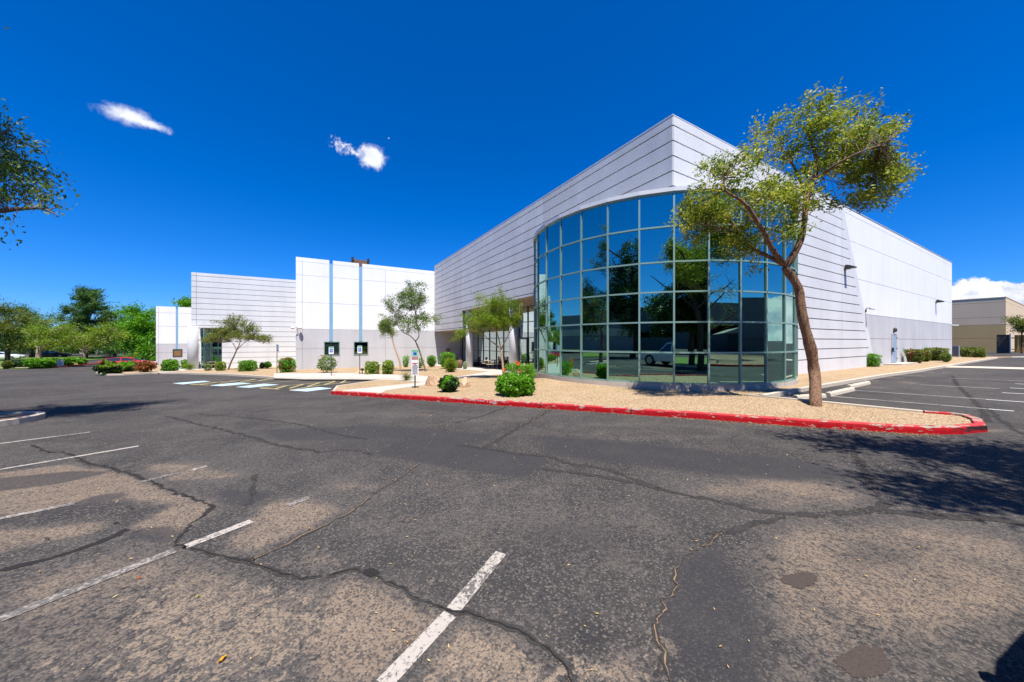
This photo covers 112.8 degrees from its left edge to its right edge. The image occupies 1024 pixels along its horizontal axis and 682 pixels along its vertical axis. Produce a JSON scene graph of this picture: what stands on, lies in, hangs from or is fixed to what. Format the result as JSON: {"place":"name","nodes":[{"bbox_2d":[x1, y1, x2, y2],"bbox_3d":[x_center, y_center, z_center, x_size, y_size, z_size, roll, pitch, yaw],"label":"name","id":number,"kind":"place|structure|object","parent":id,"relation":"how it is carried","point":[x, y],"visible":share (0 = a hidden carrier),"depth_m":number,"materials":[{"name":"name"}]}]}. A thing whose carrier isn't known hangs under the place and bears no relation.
{"place":"outdoors","nodes":[
{"label":"outdoors","id":0,"kind":"place"},
{"bbox_2d":[273,373,427,381],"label":"concrete walk","id":1,"kind":"structure","parent":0,"point":[374,376],"depth_m":22.80,"materials":[{"name":"beige concrete"}]},
{"bbox_2d":[340,372,502,392],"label":"concrete walk","id":2,"kind":"structure","parent":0,"point":[380,389],"depth_m":15.71,"materials":[{"name":"beige concrete"}]},
{"bbox_2d":[435,364,533,374],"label":"concrete patio","id":3,"kind":"structure","parent":0,"point":[491,369],"depth_m":29.44,"materials":[{"name":"beige concrete"}]},
{"bbox_2d":[0,351,1023,681],"bbox_3d":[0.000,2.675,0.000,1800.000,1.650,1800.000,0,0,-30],"label":"parking lot ground","id":4,"kind":"structure","parent":0,"point":[952,611],"depth_m":3.21,"materials":[{"name":"grey asphalt"}]},
{"bbox_2d":[0,352,25,358],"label":"parked car","id":5,"kind":"object","parent":4,"relation":"on","point":[13,355],"visible":0.66,"depth_m":66.13,"materials":[{"name":"white paint"}]},
{"bbox_2d":[0,414,33,419],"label":"gravel bed","id":6,"kind":"object","parent":4,"relation":"on","point":[4,417],"visible":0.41,"depth_m":9.33,"materials":[{"name":"beige gravel"}]},
{"bbox_2d":[0,27,80,249],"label":"ash tree","id":7,"kind":"object","parent":6,"relation":"on","point":[21,167],"visible":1,"depth_m":8.51,"materials":[{"name":"green plant"}]},
{"bbox_2d":[0,411,45,426],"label":"grey kerb","id":8,"kind":"structure","parent":4,"relation":"on","point":[38,415],"depth_m":9.03,"materials":[{"name":"concrete"}]},
{"bbox_2d":[0,502,75,518],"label":"parking line","id":9,"kind":"object","parent":4,"relation":"on","point":[33,511],"visible":1,"depth_m":3.76,"materials":[{"name":"white paint"}]},
{"bbox_2d":[33,351,71,356],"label":"parked car","id":10,"kind":"object","parent":4,"relation":"on","point":[52,354],"visible":0.75,"depth_m":73.53,"materials":[{"name":"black metal"}]},
{"bbox_2d":[0,528,128,570],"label":"asphalt crack","id":11,"kind":"object","parent":4,"relation":"on","point":[118,533],"visible":1,"depth_m":2.98,"materials":[{"name":"black asphalt"}]},
{"bbox_2d":[0,356,136,368],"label":"street verge","id":12,"kind":"structure","parent":4,"relation":"on","point":[90,358],"depth_m":67.60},
{"bbox_2d":[0,295,48,360],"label":"pine tree","id":13,"kind":"object","parent":12,"relation":"on","point":[7,326],"visible":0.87,"depth_m":59.77,"materials":[{"name":"green plant"}]},
{"bbox_2d":[9,299,58,357],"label":"pine tree","id":14,"kind":"object","parent":12,"relation":"on","point":[51,315],"visible":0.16,"depth_m":72.02,"materials":[{"name":"green plant"}]},
{"bbox_2d":[22,358,58,368],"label":"hedge","id":15,"kind":"object","parent":12,"relation":"on","point":[32,363],"visible":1,"depth_m":43.79,"materials":[{"name":"green plant"}]},
{"bbox_2d":[14,314,99,357],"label":"palo verde tree","id":16,"kind":"object","parent":12,"relation":"on","point":[47,334],"visible":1,"depth_m":45.69,"materials":[{"name":"green plant"}]},
{"bbox_2d":[53,283,121,357],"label":"pine tree","id":17,"kind":"object","parent":12,"relation":"on","point":[88,301],"visible":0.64,"depth_m":66.78,"materials":[{"name":"green plant"}]},
{"bbox_2d":[92,309,133,355],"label":"pine tree","id":18,"kind":"object","parent":12,"relation":"on","point":[116,350],"visible":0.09,"depth_m":77.72,"materials":[{"name":"green plant"}]},
{"bbox_2d":[0,446,137,469],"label":"parking line","id":19,"kind":"object","parent":4,"relation":"on","point":[66,458],"visible":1,"depth_m":5.70,"materials":[{"name":"white paint"}]},
{"bbox_2d":[57,357,88,364],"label":"hedge","id":20,"kind":"object","parent":4,"relation":"on","point":[71,360],"visible":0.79,"depth_m":49.55,"materials":[{"name":"green plant"}]},
{"bbox_2d":[0,333,155,353],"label":"tree belt","id":21,"kind":"object","parent":4,"relation":"on","point":[19,350],"visible":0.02,"depth_m":96.89,"materials":[{"name":"green plant"}]},
{"bbox_2d":[0,549,176,621],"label":"parking line","id":22,"kind":"object","parent":4,"relation":"on","point":[26,608],"visible":1,"depth_m":2.56,"materials":[{"name":"white paint"}]},
{"bbox_2d":[56,318,135,357],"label":"palo verde tree","id":23,"kind":"object","parent":4,"relation":"on","point":[105,328],"visible":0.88,"depth_m":51.80,"materials":[{"name":"green plant"}]},
{"bbox_2d":[30,444,216,547],"bbox_3d":[-6.043,1.931,5.041,7.405,0.169,0.556,0,0,29],"label":"sealed crack","id":24,"kind":"object","parent":4,"relation":"on","point":[157,484],"visible":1,"depth_m":4.49,"materials":[{"name":"black asphalt"}]},
{"bbox_2d":[98,357,156,363],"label":"parked car","id":25,"kind":"object","parent":4,"relation":"on","point":[120,359],"visible":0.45,"depth_m":43.76,"materials":[{"name":"red paint"}]},
{"bbox_2d":[107,300,164,359],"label":"broadleaf tree","id":26,"kind":"object","parent":4,"relation":"on","point":[140,329],"visible":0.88,"depth_m":60.41,"materials":[{"name":"green plant"}]},
{"bbox_2d":[156,306,199,365],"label":"white block","id":27,"kind":"structure","parent":4,"relation":"on","point":[172,323],"depth_m":48.33,"materials":[{"name":"grey paint"}]},
{"bbox_2d":[170,294,190,307],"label":"broadleaf tree","id":28,"kind":"object","parent":4,"relation":"on","point":[184,301],"visible":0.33,"depth_m":59.36,"materials":[{"name":"green plant"}]},
{"bbox_2d":[184,520,252,547],"bbox_3d":[-2.811,1.844,3.278,0.100,0.001,0.512,0,0,30],"label":"parking line","id":29,"kind":"object","parent":4,"relation":"on","point":[213,535],"visible":1,"depth_m":3.27,"materials":[{"name":"white paint"}]},
{"bbox_2d":[187,272,295,368],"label":"grooved grey wing","id":30,"kind":"structure","parent":4,"relation":"on","point":[268,305],"depth_m":41.55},
{"bbox_2d":[201,328,221,367],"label":"window frame","id":31,"kind":"structure","parent":30,"relation":"in","point":[213,351],"depth_m":41.96,"materials":[{"name":"glass"}]},
{"bbox_2d":[96,372,394,379],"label":"grey kerb","id":32,"kind":"structure","parent":4,"relation":"on","point":[256,376],"depth_m":28.13,"materials":[{"name":"concrete"}]},
{"bbox_2d":[244,474,256,505],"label":"asphalt crack","id":33,"kind":"object","parent":4,"relation":"on","point":[253,486],"visible":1,"depth_m":4.28,"materials":[{"name":"grey asphalt"}]},
{"bbox_2d":[167,416,373,454],"bbox_3d":[-6.179,1.992,7.495,8.502,0.217,0.482,0,0,28],"label":"sealed crack","id":34,"kind":"object","parent":4,"relation":"on","point":[249,436],"visible":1,"depth_m":6.86,"materials":[{"name":"black asphalt"}]},
{"bbox_2d":[201,414,366,439],"bbox_3d":[-5.831,2.004,8.378,6.918,0.175,0.434,0,0,27],"label":"sealed crack","id":35,"kind":"object","parent":4,"relation":"on","point":[293,423],"visible":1,"depth_m":8.03,"materials":[{"name":"black asphalt"}]},
{"bbox_2d":[286,496,311,505],"bbox_3d":[-2.464,1.844,3.934,0.100,0.001,0.246,0,0,32],"label":"parking line","id":36,"kind":"object","parent":4,"relation":"on","point":[298,501],"visible":1,"depth_m":3.92,"materials":[{"name":"white paint"}]},
{"bbox_2d":[252,464,419,560],"bbox_3d":[-1.732,1.852,3.997,0.216,0.012,2.439,0,0,18],"label":"asphalt crack","id":37,"kind":"object","parent":4,"relation":"on","point":[301,536],"visible":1,"depth_m":3.42,"materials":[{"name":"grey asphalt"}]},
{"bbox_2d":[363,568,379,575],"bbox_3d":[-1.127,1.844,2.720,0.137,0.001,0.094,0,0,35],"label":"oil stain","id":38,"kind":"object","parent":4,"relation":"on","point":[369,571],"visible":1,"depth_m":2.73,"materials":[{"name":"grey asphalt"}]},
{"bbox_2d":[296,257,459,368],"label":"white office block","id":39,"kind":"structure","parent":4,"relation":"on","point":[340,307],"depth_m":37.02,"materials":[{"name":"grey paint"}]},
{"bbox_2d":[324,342,339,355],"bbox_3d":[-19.008,0.740,35.878,1.480,1.460,0.072,0,0,-30],"label":"window","id":40,"kind":"structure","parent":39,"relation":"in","point":[336,345],"depth_m":35.93,"materials":[{"name":"black glass"}]},
{"bbox_2d":[351,257,369,266],"bbox_3d":[-17.722,-8.625,39.534,1.900,1.750,2.200,0,0,-30],"label":"rooftop unit","id":41,"kind":"object","parent":39,"relation":"on","point":[360,262],"visible":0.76,"depth_m":38.76,"materials":[{"name":"brown metal"}]},
{"bbox_2d":[354,342,367,354],"bbox_3d":[-16.561,0.740,37.290,1.470,1.460,0.072,0,0,-30],"label":"window","id":42,"kind":"structure","parent":39,"relation":"in","point":[364,345],"depth_m":37.39,"materials":[{"name":"black glass"}]},
{"bbox_2d":[184,547,575,681],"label":"sealed crack","id":43,"kind":"object","parent":4,"relation":"on","point":[567,663],"visible":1,"depth_m":2.42,"materials":[{"name":"black asphalt"}]},
{"bbox_2d":[377,611,455,681],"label":"parking line","id":44,"kind":"object","parent":4,"relation":"on","point":[404,662],"visible":1,"depth_m":2.04,"materials":[{"name":"white paint"}]},
{"bbox_2d":[447,551,505,609],"bbox_3d":[-0.251,1.844,2.653,0.105,0.001,0.706,0,0,26],"label":"parking line","id":45,"kind":"object","parent":4,"relation":"on","point":[462,598],"visible":1,"depth_m":2.60,"materials":[{"name":"white paint"}]},
{"bbox_2d":[2,400,1005,669],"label":"leaf litter","id":46,"kind":"object","parent":4,"relation":"on","point":[576,504],"visible":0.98,"depth_m":4.23,"materials":[{"name":"plant"}]},
{"bbox_2d":[483,409,550,447],"bbox_3d":[0.320,1.902,7.921,0.218,0.079,4.218,0,0,23],"label":"sealed crack","id":47,"kind":"object","parent":4,"relation":"on","point":[507,434],"visible":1,"depth_m":7.13,"materials":[{"name":"grey asphalt"}]},
{"bbox_2d":[121,356,1011,424],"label":"gravel bed","id":48,"kind":"object","parent":4,"relation":"on","point":[479,385],"visible":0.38,"depth_m":11.73,"materials":[{"name":"beige gravel"}]},
{"bbox_2d":[91,359,123,374],"bbox_3d":[-36.510,2.291,30.757,1.906,1.528,1.932,0,0,-30],"label":"shrub","id":49,"kind":"object","parent":48,"relation":"on","point":[104,366],"visible":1,"depth_m":30.44,"materials":[{"name":"green plant"}]},
{"bbox_2d":[118,360,136,371],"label":"shrub","id":50,"kind":"object","parent":48,"relation":"on","point":[127,366],"visible":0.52,"depth_m":34.90,"materials":[{"name":"green plant"}]},
{"bbox_2d":[131,360,158,371],"bbox_3d":[-36.062,2.441,33.484,1.775,1.365,1.565,0,0,-10],"label":"shrub","id":51,"kind":"object","parent":48,"relation":"on","point":[144,366],"visible":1,"depth_m":33.23,"materials":[{"name":"brown plant"}]},
{"bbox_2d":[160,359,180,370],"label":"shrub","id":52,"kind":"object","parent":48,"relation":"on","point":[171,365],"visible":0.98,"depth_m":34.47,"materials":[{"name":"green plant"}]},
{"bbox_2d":[214,361,226,370],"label":"shrub","id":53,"kind":"object","parent":48,"relation":"on","point":[220,366],"visible":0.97,"depth_m":33.97,"materials":[{"name":"green plant"}]},
{"bbox_2d":[196,313,273,369],"bbox_3d":[-29.068,0.026,35.932,8.089,6.271,3.719,0,0,14],"label":"palo verde tree","id":54,"kind":"object","parent":48,"relation":"on","point":[233,331],"visible":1,"depth_m":35.76,"materials":[{"name":"green plant"}]},
{"bbox_2d":[236,360,257,371],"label":"shrub","id":55,"kind":"object","parent":48,"relation":"on","point":[247,365],"visible":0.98,"depth_m":32.16,"materials":[{"name":"green plant"}]},
{"bbox_2d":[277,357,296,372],"bbox_3d":[-19.626,2.042,29.639,1.530,1.429,1.503,0,0,-30],"label":"shrub","id":56,"kind":"object","parent":48,"relation":"on","point":[285,364],"visible":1,"depth_m":29.38,"materials":[{"name":"green plant"}]},
{"bbox_2d":[317,355,336,372],"bbox_3d":[-15.286,1.845,28.093,1.756,1.612,1.770,0,0,-30],"label":"shrub","id":57,"kind":"object","parent":48,"relation":"on","point":[323,366],"visible":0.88,"depth_m":27.91,"materials":[{"name":"green plant"}]},
{"bbox_2d":[364,361,380,374],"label":"shrub","id":58,"kind":"object","parent":48,"relation":"on","point":[371,367],"visible":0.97,"depth_m":24.98,"materials":[{"name":"green plant"}]},
{"bbox_2d":[382,359,394,373],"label":"shrub","id":59,"kind":"object","parent":48,"relation":"on","point":[388,367],"visible":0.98,"depth_m":24.72,"materials":[{"name":"green plant"}]},
{"bbox_2d":[377,313,401,368],"bbox_3d":[-11.671,-0.007,31.885,2.246,5.457,1.941,0,0,-30],"label":"mesquite tree","id":60,"kind":"object","parent":48,"relation":"on","point":[383,328],"visible":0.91,"depth_m":31.60,"materials":[{"name":"green plant"}]},
{"bbox_2d":[381,276,447,370],"bbox_3d":[-8.375,-1.373,27.906,3.570,7.918,5.408,0,0,-53],"label":"mesquite tree","id":61,"kind":"object","parent":48,"relation":"on","point":[419,300],"visible":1,"depth_m":27.68,"materials":[{"name":"green plant"}]},
{"bbox_2d":[411,350,418,387],"bbox_3d":[-4.299,1.320,15.068,0.310,1.885,0.085,0,0,-16],"label":"post sign","id":62,"kind":"object","parent":48,"relation":"on","point":[414,362],"visible":1,"depth_m":15.04,"materials":[{"name":"white metal"}]},
{"bbox_2d":[426,355,436,366],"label":"shrub","id":63,"kind":"object","parent":48,"relation":"on","point":[431,361],"visible":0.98,"depth_m":34.79,"materials":[{"name":"green plant"}]},
{"bbox_2d":[425,375,439,386],"bbox_3d":[-3.540,1.853,16.001,0.917,0.642,0.881,0,0,36],"label":"boulder","id":64,"kind":"object","parent":48,"relation":"on","point":[432,380],"visible":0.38,"depth_m":15.69,"materials":[{"name":"beige stone"}]},
{"bbox_2d":[439,351,455,368],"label":"shrub","id":65,"kind":"object","parent":48,"relation":"on","point":[447,355],"visible":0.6,"depth_m":31.35,"materials":[{"name":"green plant"}]},
{"bbox_2d":[437,374,459,391],"bbox_3d":[-2.534,1.691,13.526,0.897,0.777,0.891,0,0,22],"label":"shrub","id":66,"kind":"object","parent":48,"relation":"on","point":[449,383],"visible":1,"depth_m":13.30,"materials":[{"name":"green plant"}]},
{"bbox_2d":[443,358,457,371],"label":"shrub","id":67,"kind":"object","parent":48,"relation":"on","point":[451,364],"visible":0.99,"depth_m":26.02,"materials":[{"name":"green plant"}]},
{"bbox_2d":[448,282,525,372],"bbox_3d":[-1.428,-0.621,19.564,4.464,5.716,2.770,0,0,5],"label":"palo verde tree","id":68,"kind":"object","parent":48,"relation":"on","point":[491,314],"visible":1,"depth_m":19.46,"materials":[{"name":"green plant"}]},
{"bbox_2d":[495,373,536,397],"bbox_3d":[0.083,1.555,12.151,1.355,0.903,1.333,0,0,-30],"label":"shrub","id":69,"kind":"object","parent":48,"relation":"on","point":[513,385],"visible":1,"depth_m":11.80,"materials":[{"name":"green plant"}]},
{"bbox_2d":[501,361,536,379],"bbox_3d":[0.350,1.466,15.793,1.699,1.286,1.475,0,0,2],"label":"bird of paradise shrub","id":70,"kind":"object","parent":48,"relation":"on","point":[527,369],"visible":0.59,"depth_m":15.48,"materials":[{"name":"green plant"}]},
{"bbox_2d":[534,378,693,394],"bbox_3d":[2.889,1.960,14.740,3.455,0.339,10.840,0,0,-42],"label":"gravel mound","id":71,"kind":"object","parent":48,"relation":"on","point":[546,383],"visible":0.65,"depth_m":13.35,"materials":[{"name":"beige gravel"}]},
{"bbox_2d":[664,76,928,406],"bbox_3d":[8.218,-2.711,9.928,6.865,9.371,2.869,0,0,-2],"label":"mesquite tree","id":72,"kind":"object","parent":48,"relation":"on","point":[851,169],"visible":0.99,"depth_m":9.66,"materials":[{"name":"green plant"}]},
{"bbox_2d":[867,353,882,366],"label":"shrub","id":73,"kind":"object","parent":48,"relation":"on","point":[872,361],"visible":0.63,"depth_m":24.94,"materials":[{"name":"green plant"}]},
{"bbox_2d":[903,348,925,362],"bbox_3d":[34.335,1.220,29.000,1.436,1.418,1.268,0,0,-30],"label":"shrub","id":74,"kind":"object","parent":48,"relation":"on","point":[914,355],"visible":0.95,"depth_m":28.79,"materials":[{"name":"green plant"}]},
{"bbox_2d":[920,349,932,361],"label":"shrub","id":75,"kind":"object","parent":48,"relation":"on","point":[927,356],"visible":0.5,"depth_m":30.90,"materials":[{"name":"green plant"}]},
{"bbox_2d":[924,347,950,360],"bbox_3d":[40.896,1.208,32.802,1.775,1.466,1.812,0,0,-30],"label":"shrub","id":76,"kind":"object","parent":48,"relation":"on","point":[936,352],"visible":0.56,"depth_m":32.44,"materials":[{"name":"green plant"}]},
{"bbox_2d":[939,353,951,361],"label":"shrub","id":77,"kind":"object","parent":48,"relation":"on","point":[944,357],"visible":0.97,"depth_m":29.65,"materials":[{"name":"green plant"}]},
{"bbox_2d":[952,346,959,356],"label":"utility cabinet","id":78,"kind":"object","parent":48,"relation":"on","point":[955,351],"visible":0.84,"depth_m":41.84,"materials":[{"name":"grey metal"}]},
{"bbox_2d":[960,349,971,356],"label":"shrub","id":79,"kind":"object","parent":48,"relation":"on","point":[966,353],"visible":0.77,"depth_m":40.48,"materials":[{"name":"green plant"}]},
{"bbox_2d":[970,349,986,357],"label":"shrub","id":80,"kind":"object","parent":48,"relation":"on","point":[977,353],"visible":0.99,"depth_m":38.54,"materials":[{"name":"green plant"}]},
{"bbox_2d":[542,468,662,490],"bbox_3d":[1.186,1.845,4.636,1.613,0.001,0.206,0,0,27],"label":"sealed crack","id":81,"kind":"object","parent":4,"relation":"on","point":[617,479],"visible":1,"depth_m":4.58,"materials":[{"name":"black asphalt"}]},
{"bbox_2d":[331,390,987,434],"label":"red kerb","id":82,"kind":"structure","parent":4,"relation":"on","point":[977,425],"depth_m":7.96,"materials":[{"name":"paint"}]},
{"bbox_2d":[456,444,893,517],"bbox_3d":[1.496,1.862,4.662,5.818,0.032,0.898,0,0,24],"label":"sealed crack","id":83,"kind":"object","parent":4,"relation":"on","point":[841,512],"visible":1,"depth_m":3.87,"materials":[{"name":"black asphalt"}]},
{"bbox_2d":[651,533,718,681],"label":"asphalt crack","id":84,"kind":"object","parent":4,"relation":"on","point":[662,616],"visible":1,"depth_m":2.29,"materials":[{"name":"brown asphalt"}]},
{"bbox_2d":[434,114,951,390],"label":"corner warehouse","id":85,"kind":"structure","parent":4,"relation":"on","point":[601,273],"depth_m":15.02,"materials":[{"name":"white concrete"}]},
{"bbox_2d":[460,305,533,368],"bbox_3d":[-1.489,0.050,34.207,0.120,6.200,20.689,0,0,-30],"label":"entry window frame","id":86,"kind":"structure","parent":85,"relation":"in","point":[482,347],"depth_m":33.97,"materials":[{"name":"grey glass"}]},
{"bbox_2d":[519,337,527,367],"bbox_3d":[0.974,1.025,29.768,0.043,2.750,1.400,0,0,-30],"label":"entry door","id":87,"kind":"structure","parent":85,"relation":"in","point":[523,342],"depth_m":29.68,"materials":[{"name":"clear glass"}]},
{"bbox_2d":[891,333,896,361],"bbox_3d":[31.835,0.525,28.277,1.370,2.390,0.159,0,0,-30],"label":"door","id":88,"kind":"structure","parent":85,"relation":"in","point":[893,335],"depth_m":28.22,"materials":[{"name":"blue paint"}]},
{"bbox_2d":[704,515,786,534],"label":"sealed crack","id":89,"kind":"object","parent":4,"relation":"on","point":[741,528],"visible":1,"depth_m":3.41,"materials":[{"name":"black asphalt"}]},
{"bbox_2d":[781,571,816,587],"bbox_3d":[2.237,1.846,2.647,0.345,0.001,0.154,0,0,-21],"label":"oil stain","id":90,"kind":"object","parent":4,"relation":"on","point":[802,579],"visible":1,"depth_m":2.64,"materials":[{"name":"grey asphalt"}]},
{"bbox_2d":[792,393,826,398],"bbox_3d":[9.710,1.782,11.097,1.308,0.135,0.180,0,0,-16],"label":"wheel stop","id":91,"kind":"object","parent":4,"relation":"on","point":[804,396],"visible":0.51,"depth_m":10.95,"materials":[{"name":"concrete"}]},
{"bbox_2d":[748,394,922,412],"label":"grey kerb","id":92,"kind":"structure","parent":4,"relation":"on","point":[870,406],"depth_m":9.31,"materials":[{"name":"concrete"}]},
{"bbox_2d":[825,387,854,396],"bbox_3d":[11.749,1.782,12.163,2.560,0.135,0.180,0,0,-32],"label":"wheel stop","id":93,"kind":"object","parent":4,"relation":"on","point":[839,391],"visible":0.99,"depth_m":11.97,"materials":[{"name":"concrete"}]},
{"bbox_2d":[759,367,936,396],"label":"grey kerb","id":94,"kind":"structure","parent":4,"relation":"on","point":[801,389],"depth_m":14.89,"materials":[{"name":"concrete"}]},
{"bbox_2d":[846,381,870,387],"bbox_3d":[14.468,1.790,14.188,2.600,0.135,0.180,0,0,-32],"label":"wheel stop","id":95,"kind":"object","parent":4,"relation":"on","point":[859,384],"visible":0.97,"depth_m":14.03,"materials":[{"name":"concrete"}]},
{"bbox_2d":[834,644,891,678],"bbox_3d":[2.050,1.846,1.962,0.401,0.001,0.162,0,0,-19],"label":"oil stain","id":96,"kind":"object","parent":4,"relation":"on","point":[863,660],"visible":1,"depth_m":1.96,"materials":[{"name":"grey asphalt"}]},
{"bbox_2d":[849,450,888,503],"bbox_3d":[5.004,1.845,4.821,0.156,0.001,2.438,0,0,40],"label":"sealed crack","id":97,"kind":"object","parent":4,"relation":"on","point":[867,473],"visible":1,"depth_m":4.70,"materials":[{"name":"grey asphalt"}]},
{"bbox_2d":[853,507,1023,525],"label":"sealed crack","id":98,"kind":"object","parent":4,"relation":"on","point":[974,516],"visible":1,"depth_m":3.58,"materials":[{"name":"black asphalt"}]},
{"bbox_2d":[936,357,997,368],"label":"grey kerb","id":99,"kind":"structure","parent":4,"relation":"on","point":[955,364],"depth_m":28.01,"materials":[{"name":"concrete"}]},
{"bbox_2d":[951,376,994,422],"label":"sealed crack","id":100,"kind":"object","parent":4,"relation":"on","point":[985,416],"visible":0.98,"depth_m":10.12,"materials":[{"name":"black asphalt"}]},
{"bbox_2d":[946,366,1023,368],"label":"valley gutter","id":101,"kind":"object","parent":4,"relation":"on","point":[985,367],"visible":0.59,"depth_m":23.93,"materials":[{"name":"concrete"}]},
{"bbox_2d":[952,297,1023,351],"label":"beige warehouse","id":102,"kind":"structure","parent":4,"relation":"on","point":[978,322],"depth_m":65.26,"materials":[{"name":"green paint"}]},
{"bbox_2d":[996,333,1010,352],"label":"door","id":103,"kind":"structure","parent":102,"relation":"in","point":[1003,343],"depth_m":57.08,"materials":[{"name":"blue metal"}]},
{"bbox_2d":[1011,335,1023,352],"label":"cedar gate","id":104,"kind":"structure","parent":102,"relation":"attached to","point":[1017,343],"depth_m":55.94,"materials":[{"name":"brown wood"}]},
{"bbox_2d":[985,407,1023,433],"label":"sealed crack","id":105,"kind":"object","parent":4,"relation":"on","point":[1002,421],"visible":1,"depth_m":7.84,"materials":[{"name":"grey asphalt"}]},
{"bbox_2d":[999,314,1023,352],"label":"eucalyptus tree","id":106,"kind":"object","parent":4,"relation":"on","point":[1018,323],"visible":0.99,"depth_m":54.94,"materials":[{"name":"green plant"}]},
{"bbox_2d":[0,0,1023,328],"label":"sky","id":107,"kind":"structure","parent":0,"point":[250,138],"materials":[{"name":"blue"}]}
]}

